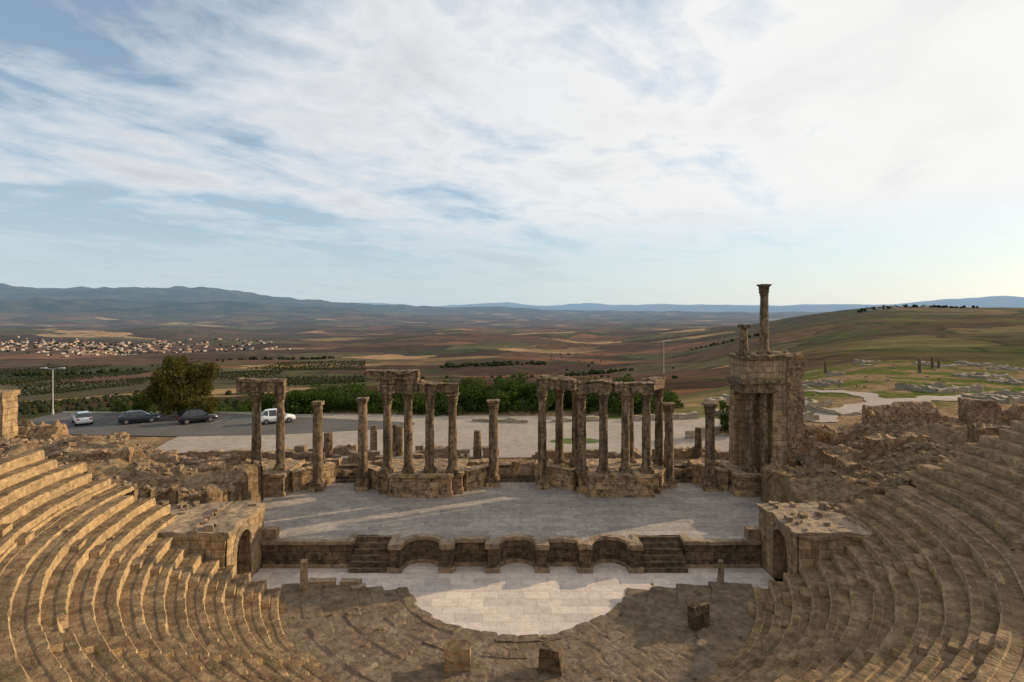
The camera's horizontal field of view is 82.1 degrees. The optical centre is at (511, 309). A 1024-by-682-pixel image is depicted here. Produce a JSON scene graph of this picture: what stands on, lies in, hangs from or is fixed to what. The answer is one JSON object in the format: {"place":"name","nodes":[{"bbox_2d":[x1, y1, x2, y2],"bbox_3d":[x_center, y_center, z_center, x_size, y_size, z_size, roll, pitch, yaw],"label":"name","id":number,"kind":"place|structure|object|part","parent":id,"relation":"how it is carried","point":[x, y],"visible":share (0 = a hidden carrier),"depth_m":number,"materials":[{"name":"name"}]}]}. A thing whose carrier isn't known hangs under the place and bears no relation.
{"place":"outdoors","nodes":[
{"label":"outdoors","id":0,"kind":"place"},
{"bbox_2d":[157,414,728,458],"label":"gravel plaza","id":1,"kind":"structure","parent":0,"point":[517,440],"depth_m":64.53,"materials":[{"name":"gravel"}]},
{"bbox_2d":[323,432,332,457],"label":"broken column","id":2,"kind":"structure","parent":1,"relation":"on","point":[328,444],"depth_m":55.64,"materials":[{"name":"stone"}]},
{"bbox_2d":[370,425,376,449],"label":"broken column","id":3,"kind":"structure","parent":1,"relation":"on","point":[373,437],"depth_m":56.25,"materials":[{"name":"stone"}]},
{"bbox_2d":[396,426,402,455],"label":"broken column","id":4,"kind":"structure","parent":1,"relation":"on","point":[399,444],"depth_m":56.24,"materials":[{"name":"stone"}]},
{"bbox_2d":[473,430,481,458],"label":"broken column","id":5,"kind":"structure","parent":1,"relation":"on","point":[477,452],"depth_m":55.70,"materials":[{"name":"stone"}]},
{"bbox_2d":[472,418,527,422],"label":"stone wall","id":6,"kind":"structure","parent":1,"relation":"on","point":[510,420],"depth_m":73.14,"materials":[{"name":"beige stone"}]},
{"bbox_2d":[550,438,598,443],"bbox_3d":[6.722,13.994,62.827,5.647,0.001,2.767,0,0,0],"label":"grass patch","id":7,"kind":"object","parent":1,"relation":"on","point":[569,440],"visible":0.45,"depth_m":63.02,"materials":[{"name":"green plant"}]},
{"bbox_2d":[551,415,598,421],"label":"stone wall","id":8,"kind":"structure","parent":1,"relation":"on","point":[590,418],"depth_m":73.89,"materials":[{"name":"beige stone"}]},
{"bbox_2d":[598,415,704,418],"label":"grass patch","id":9,"kind":"object","parent":1,"relation":"on","point":[619,417],"visible":0.29,"depth_m":77.22,"materials":[{"name":"green plant"}]},
{"bbox_2d":[633,411,698,420],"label":"stone wall","id":10,"kind":"structure","parent":1,"relation":"on","point":[693,415],"depth_m":75.28,"materials":[{"name":"beige stone"}]},
{"bbox_2d":[685,424,728,438],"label":"stone wall","id":11,"kind":"structure","parent":1,"relation":"on","point":[689,434],"depth_m":64.82,"materials":[{"name":"beige stone"}]},
{"bbox_2d":[0,283,1023,580],"bbox_3d":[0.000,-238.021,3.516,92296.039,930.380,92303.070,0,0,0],"label":"terrain","id":12,"kind":"structure","parent":0,"point":[644,341],"depth_m":2010.94,"materials":[{"name":"brown soil"}]},
{"bbox_2d":[0,389,19,437],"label":"stone pillar","id":13,"kind":"structure","parent":12,"relation":"on","point":[8,413],"depth_m":45.59,"materials":[{"name":"beige stone"}]},
{"bbox_2d":[15,418,68,440],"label":"ruined rubble wall","id":14,"kind":"structure","parent":12,"relation":"on","point":[57,429],"depth_m":47.08,"materials":[{"name":"beige stone"}]},
{"bbox_2d":[40,367,64,413],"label":"street lamp","id":15,"kind":"object","parent":12,"relation":"on","point":[52,386],"visible":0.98,"depth_m":79.94,"materials":[{"name":"metal"}]},
{"bbox_2d":[59,432,129,440],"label":"ruined rubble wall","id":16,"kind":"structure","parent":12,"relation":"on","point":[121,434],"depth_m":48.91,"materials":[{"name":"beige stone"}]},
{"bbox_2d":[71,445,134,462],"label":"ruined rubble wall","id":17,"kind":"structure","parent":12,"relation":"on","point":[125,453],"depth_m":41.76,"materials":[{"name":"beige stone"}]},
{"bbox_2d":[110,398,129,412],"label":"shrub","id":18,"kind":"object","parent":12,"relation":"on","point":[118,408],"visible":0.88,"depth_m":80.19,"materials":[{"name":"green plant"}]},
{"bbox_2d":[129,395,155,413],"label":"shrub","id":19,"kind":"object","parent":12,"relation":"on","point":[137,405],"visible":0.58,"depth_m":79.00,"materials":[{"name":"green plant"}]},
{"bbox_2d":[0,337,287,357],"bbox_3d":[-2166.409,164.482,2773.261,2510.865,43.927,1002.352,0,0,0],"label":"village trees","id":20,"kind":"object","parent":12,"relation":"on","point":[82,345],"visible":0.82,"depth_m":2612.60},
{"bbox_2d":[0,336,290,356],"bbox_3d":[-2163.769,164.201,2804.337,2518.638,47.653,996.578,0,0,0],"label":"distant village","id":21,"kind":"object","parent":12,"relation":"on","point":[90,345],"visible":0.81,"depth_m":2623.30,"materials":[{"name":"tile"}]},
{"bbox_2d":[137,355,222,415],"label":"broadleaf tree","id":22,"kind":"object","parent":12,"relation":"on","point":[165,388],"visible":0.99,"depth_m":75.94,"materials":[{"name":"green plant"}]},
{"bbox_2d":[0,360,365,411],"bbox_3d":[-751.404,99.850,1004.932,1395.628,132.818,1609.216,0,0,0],"label":"olive grove","id":23,"kind":"object","parent":12,"relation":"on","point":[28,404],"visible":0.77,"depth_m":1154.78,"materials":[{"name":"green plant"}]},
{"bbox_2d":[62,412,312,416],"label":"kerb","id":24,"kind":"structure","parent":12,"relation":"on","point":[240,413],"depth_m":79.40,"materials":[{"name":"concrete"}]},
{"bbox_2d":[184,461,225,472],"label":"ruined rubble wall","id":25,"kind":"structure","parent":12,"relation":"on","point":[212,466],"depth_m":44.37,"materials":[{"name":"beige stone"}]},
{"bbox_2d":[156,499,279,577],"bbox_3d":[-20.198,14.524,36.001,9.831,4.433,5.574,0,0,0],"label":"arched passage","id":26,"kind":"object","parent":12,"relation":"on","point":[236,533],"visible":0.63,"depth_m":35.97,"materials":[{"name":"stone"}]},
{"bbox_2d":[27,413,414,435],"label":"car park road","id":27,"kind":"structure","parent":12,"relation":"on","point":[168,425],"depth_m":71.13,"materials":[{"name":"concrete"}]},
{"bbox_2d":[71,411,92,425],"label":"parked car","id":28,"kind":"object","parent":27,"relation":"on","point":[80,417],"visible":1,"depth_m":71.18,"materials":[{"name":"white paint"}]},
{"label":"windows","id":29,"kind":"part","parent":28,"relation":"part of","materials":[{"name":"grey glass"}]},
{"bbox_2d":[118,410,158,424],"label":"parked car","id":30,"kind":"object","parent":27,"relation":"on","point":[126,417],"visible":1,"depth_m":72.30,"materials":[{"name":"blue paint"}]},
{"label":"windows","id":31,"kind":"part","parent":30,"relation":"part of","materials":[{"name":"grey glass"}]},
{"bbox_2d":[176,408,216,424],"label":"parked car","id":32,"kind":"object","parent":27,"relation":"on","point":[186,416],"visible":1,"depth_m":72.40,"materials":[{"name":"black paint"}]},
{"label":"windows","id":33,"kind":"part","parent":32,"relation":"part of","materials":[{"name":"grey glass"}]},
{"bbox_2d":[261,408,295,424],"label":"parked car","id":34,"kind":"object","parent":27,"relation":"on","point":[268,416],"visible":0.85,"depth_m":72.06,"materials":[{"name":"white paint"}]},
{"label":"windows","id":35,"kind":"part","parent":34,"relation":"part of","materials":[{"name":"grey glass"}]},
{"bbox_2d":[206,454,244,465],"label":"ruined rubble wall","id":36,"kind":"structure","parent":12,"relation":"on","point":[234,459],"depth_m":47.29,"materials":[{"name":"beige stone"}]},
{"bbox_2d":[165,449,324,460],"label":"terrace edge wall","id":37,"kind":"structure","parent":12,"relation":"on","point":[246,454],"depth_m":54.94,"materials":[{"name":"stone"}]},
{"bbox_2d":[12,331,677,421],"bbox_3d":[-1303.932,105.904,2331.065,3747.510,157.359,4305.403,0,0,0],"label":"distant trees","id":38,"kind":"object","parent":12,"relation":"on","point":[82,406],"visible":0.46,"depth_m":427.80,"materials":[{"name":"green plant"}]},
{"bbox_2d":[27,371,684,419],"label":"hedge thicket","id":39,"kind":"object","parent":12,"relation":"on","point":[476,395],"visible":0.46,"depth_m":81.70,"materials":[{"name":"green plant"}]},
{"bbox_2d":[8,333,759,376],"bbox_3d":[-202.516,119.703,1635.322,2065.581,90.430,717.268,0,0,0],"label":"tree line","id":40,"kind":"object","parent":12,"relation":"on","point":[447,364],"visible":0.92,"depth_m":1497.55,"materials":[{"name":"green plant"}]},
{"bbox_2d":[392,424,397,450],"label":"broken column","id":41,"kind":"structure","parent":12,"relation":"on","point":[394,430],"depth_m":56.73,"materials":[{"name":"stone"}]},
{"bbox_2d":[268,443,727,463],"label":"fallen masonry blocks","id":42,"kind":"structure","parent":12,"relation":"on","point":[351,451],"depth_m":55.39,"materials":[{"name":"stone"}]},
{"bbox_2d":[0,416,1010,505],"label":"stone rubble","id":43,"kind":"object","parent":12,"relation":"on","point":[923,456],"visible":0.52,"depth_m":42.82,"materials":[{"name":"brown stone"}]},
{"bbox_2d":[0,420,1023,681],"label":"stone seating tiers","id":44,"kind":"object","parent":12,"relation":"on","point":[80,600],"visible":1,"depth_m":26.97,"materials":[{"name":"beige stone"}]},
{"bbox_2d":[14,515,1016,680],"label":"loose stones on seats","id":45,"kind":"object","parent":44,"relation":"on","point":[601,676],"visible":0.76,"depth_m":28.56,"materials":[{"name":"beige stone"}]},
{"bbox_2d":[717,401,728,434],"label":"shrub","id":46,"kind":"object","parent":12,"relation":"on","point":[724,421],"visible":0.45,"depth_m":65.36,"materials":[{"name":"green plant"}]},
{"bbox_2d":[725,284,804,472],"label":"ruined stage tower","id":47,"kind":"structure","parent":12,"relation":"on","point":[766,405],"depth_m":47.82,"materials":[{"name":"stone"}]},
{"bbox_2d":[744,501,876,578],"bbox_3d":[20.168,14.567,35.983,9.776,4.380,5.574,0,0,0],"label":"arched passage","id":48,"kind":"object","parent":12,"relation":"on","point":[792,536],"visible":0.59,"depth_m":35.28,"materials":[{"name":"stone"}]},
{"bbox_2d":[804,423,823,440],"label":"ruined rubble wall","id":49,"kind":"structure","parent":12,"relation":"on","point":[812,429],"depth_m":62.09,"materials":[{"name":"brown stone"}]},
{"bbox_2d":[823,360,826,373],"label":"broken column","id":50,"kind":"structure","parent":12,"relation":"on","point":[825,366],"depth_m":179.68,"materials":[{"name":"stone"}]},
{"bbox_2d":[819,448,862,473],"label":"ruined rubble wall","id":51,"kind":"structure","parent":12,"relation":"on","point":[845,463],"depth_m":43.66,"materials":[{"name":"beige stone"}]},
{"bbox_2d":[817,422,870,445],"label":"ruined rubble wall","id":52,"kind":"structure","parent":12,"relation":"on","point":[830,435],"depth_m":49.28,"materials":[{"name":"brown stone"}]},
{"bbox_2d":[705,359,1023,421],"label":"excavated ruin walls","id":53,"kind":"structure","parent":12,"relation":"on","point":[1005,396],"depth_m":108.83,"materials":[{"name":"stone"}]},
{"bbox_2d":[863,432,930,457],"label":"ruined rubble wall","id":54,"kind":"structure","parent":12,"relation":"on","point":[878,445],"depth_m":44.46,"materials":[{"name":"beige stone"}]},
{"bbox_2d":[866,305,932,310],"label":"hilltop hamlet","id":55,"kind":"structure","parent":12,"relation":"on","point":[881,308],"depth_m":2464.95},
{"bbox_2d":[862,401,942,425],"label":"ruined rubble wall","id":56,"kind":"structure","parent":12,"relation":"on","point":[909,411],"depth_m":50.71,"materials":[{"name":"brown stone"}]},
{"bbox_2d":[803,364,1023,424],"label":"scattered ruin stones","id":57,"kind":"object","parent":12,"relation":"on","point":[867,381],"visible":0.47,"depth_m":128.70,"materials":[{"name":"grey stone"}]},
{"bbox_2d":[857,304,978,312],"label":"hilltop trees","id":58,"kind":"object","parent":12,"relation":"on","point":[913,305],"visible":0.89,"depth_m":2477.63,"materials":[{"name":"green plant"}]},
{"bbox_2d":[917,359,921,372],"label":"broken column","id":59,"kind":"structure","parent":12,"relation":"on","point":[919,365],"depth_m":149.69,"materials":[{"name":"stone"}]},
{"bbox_2d":[930,357,933,368],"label":"broken column","id":60,"kind":"structure","parent":12,"relation":"on","point":[932,362],"depth_m":164.67,"materials":[{"name":"stone"}]},
{"bbox_2d":[937,359,940,367],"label":"broken column","id":61,"kind":"structure","parent":12,"relation":"on","point":[938,364],"depth_m":167.74,"materials":[{"name":"stone"}]},
{"bbox_2d":[967,422,1006,442],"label":"ruined rubble wall","id":62,"kind":"structure","parent":12,"relation":"on","point":[975,431],"depth_m":43.02,"materials":[{"name":"brown stone"}]},
{"bbox_2d":[958,397,1023,425],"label":"ruined rubble wall","id":63,"kind":"structure","parent":12,"relation":"on","point":[971,410],"depth_m":48.77,"materials":[{"name":"brown stone"}]},
{"bbox_2d":[0,0,1023,305],"label":"sky","id":64,"kind":"structure","parent":0,"point":[409,152],"materials":[{"name":"blue"}]},
{"bbox_2d":[251,563,773,635],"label":"orchestra floor","id":65,"kind":"structure","parent":0,"point":[517,599],"depth_m":35.39,"materials":[{"name":"beige stone"}]},
{"bbox_2d":[351,583,365,590],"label":"stone block","id":66,"kind":"structure","parent":65,"relation":"on","point":[360,587],"depth_m":34.49,"materials":[{"name":"beige stone"}]},
{"bbox_2d":[348,535,391,572],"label":"stone stairs","id":67,"kind":"structure","parent":65,"relation":"on","point":[370,554],"depth_m":37.97,"materials":[{"name":"beige stone"}]},
{"bbox_2d":[263,535,760,567],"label":"niched wall","id":68,"kind":"structure","parent":65,"relation":"on","point":[494,558],"depth_m":38.01,"materials":[{"name":"stone"}]},
{"bbox_2d":[261,533,762,573],"bbox_3d":[-0.018,15.766,38.166,32.357,1.909,2.096,0,0,0],"label":"cap and plinth stones","id":69,"kind":"object","parent":65,"relation":"on","point":[633,544],"visible":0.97,"depth_m":37.93,"materials":[{"name":"beige stone"}]},
{"bbox_2d":[279,581,755,681],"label":"orchestra steps","id":70,"kind":"structure","parent":65,"relation":"on","point":[655,643],"depth_m":29.29,"materials":[{"name":"beige stone"}]},
{"bbox_2d":[299,559,307,590],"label":"stone block","id":71,"kind":"structure","parent":70,"relation":"on","point":[303,573],"depth_m":34.01,"materials":[{"name":"beige stone"}]},
{"bbox_2d":[308,577,335,586],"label":"stone block","id":72,"kind":"structure","parent":70,"relation":"on","point":[328,582],"depth_m":34.69,"materials":[{"name":"beige stone"}]},
{"bbox_2d":[339,578,361,584],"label":"stone block","id":73,"kind":"structure","parent":70,"relation":"on","point":[348,581],"depth_m":34.92,"materials":[{"name":"beige stone"}]},
{"bbox_2d":[444,639,470,672],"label":"stone block","id":74,"kind":"structure","parent":70,"relation":"on","point":[457,655],"depth_m":26.52,"materials":[{"name":"beige stone"}]},
{"bbox_2d":[538,640,564,676],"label":"stone block","id":75,"kind":"structure","parent":70,"relation":"on","point":[551,659],"depth_m":26.39,"materials":[{"name":"beige stone"}]},
{"bbox_2d":[687,600,709,632],"bbox_3d":[9.581,15.732,30.201,1.129,1.315,0.504,0,0,-29],"label":"stone block","id":76,"kind":"object","parent":70,"relation":"on","point":[698,615],"depth_m":30.00,"materials":[{"name":"beige stone"}]},
{"bbox_2d":[717,560,723,581],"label":"stone block","id":77,"kind":"structure","parent":70,"relation":"on","point":[720,576],"depth_m":35.05,"materials":[{"name":"beige stone"}]},
{"bbox_2d":[638,535,687,572],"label":"stone stairs","id":78,"kind":"structure","parent":65,"relation":"on","point":[662,554],"depth_m":37.97,"materials":[{"name":"beige stone"}]},
{"bbox_2d":[261,482,764,540],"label":"stage floor","id":79,"kind":"structure","parent":0,"point":[346,510],"depth_m":43.32,"materials":[{"name":"grey stone"}]},
{"bbox_2d":[336,463,357,482],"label":"door steps","id":80,"kind":"structure","parent":79,"relation":"on","point":[350,478],"depth_m":51.71,"materials":[{"name":"stone"}]},
{"bbox_2d":[245,458,760,497],"bbox_3d":[0.012,14.106,50.148,48.074,1.958,6.484,0,0,0],"label":"stage podium","id":81,"kind":"object","parent":79,"relation":"on","point":[472,474],"visible":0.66,"depth_m":48.38,"materials":[{"name":"stone"}]},
{"bbox_2d":[235,377,287,470],"bbox_3d":[-20.566,9.376,48.447,3.923,7.689,1.346,0,0,-8],"label":"ruined colonnade","id":82,"kind":"object","parent":81,"relation":"on","point":[255,389],"visible":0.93,"depth_m":48.13,"materials":[{"name":"stone"}]},
{"bbox_2d":[309,400,326,486],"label":"roman column","id":83,"kind":"structure","parent":81,"relation":"on","point":[317,480],"depth_m":48.67,"materials":[{"name":"stone"}]},
{"bbox_2d":[354,397,370,486],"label":"roman column","id":84,"kind":"structure","parent":81,"relation":"on","point":[362,479],"depth_m":48.86,"materials":[{"name":"stone"}]},
{"bbox_2d":[364,369,458,473],"bbox_3d":[-8.137,9.037,47.896,7.657,8.368,1.320,0,0,0],"label":"ruined colonnade","id":85,"kind":"object","parent":81,"relation":"on","point":[407,384],"visible":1,"depth_m":47.58,"materials":[{"name":"stone"}]},
{"bbox_2d":[486,399,499,482],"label":"roman column","id":86,"kind":"structure","parent":81,"relation":"on","point":[493,476],"depth_m":49.85,"materials":[{"name":"stone"}]},
{"bbox_2d":[535,373,665,484],"bbox_3d":[7.644,10.043,49.524,11.392,9.099,4.517,0,0,0],"label":"ruined colonnade","id":87,"kind":"object","parent":81,"relation":"on","point":[645,388],"visible":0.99,"depth_m":47.85,"materials":[{"name":"stone"}]},
{"bbox_2d":[661,402,676,483],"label":"roman column","id":88,"kind":"structure","parent":81,"relation":"on","point":[668,407],"depth_m":49.64,"materials":[{"name":"stone"}]},
{"bbox_2d":[694,427,701,458],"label":"broken column","id":89,"kind":"structure","parent":81,"relation":"on","point":[698,444],"depth_m":55.23,"materials":[{"name":"stone"}]},
{"bbox_2d":[701,403,718,486],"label":"roman column","id":90,"kind":"structure","parent":81,"relation":"on","point":[709,480],"depth_m":48.66,"materials":[{"name":"stone"}]},
{"bbox_2d":[499,463,534,481],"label":"door steps","id":91,"kind":"structure","parent":79,"relation":"on","point":[517,478],"depth_m":51.56,"materials":[{"name":"stone"}]},
{"bbox_2d":[674,463,691,482],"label":"door steps","id":92,"kind":"structure","parent":79,"relation":"on","point":[684,478],"depth_m":51.37,"materials":[{"name":"stone"}]},
{"bbox_2d":[806,389,964,422],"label":"ruined street paving","id":93,"kind":"structure","parent":0,"point":[872,399],"depth_m":93.82,"materials":[{"name":"stone"}]}
]}

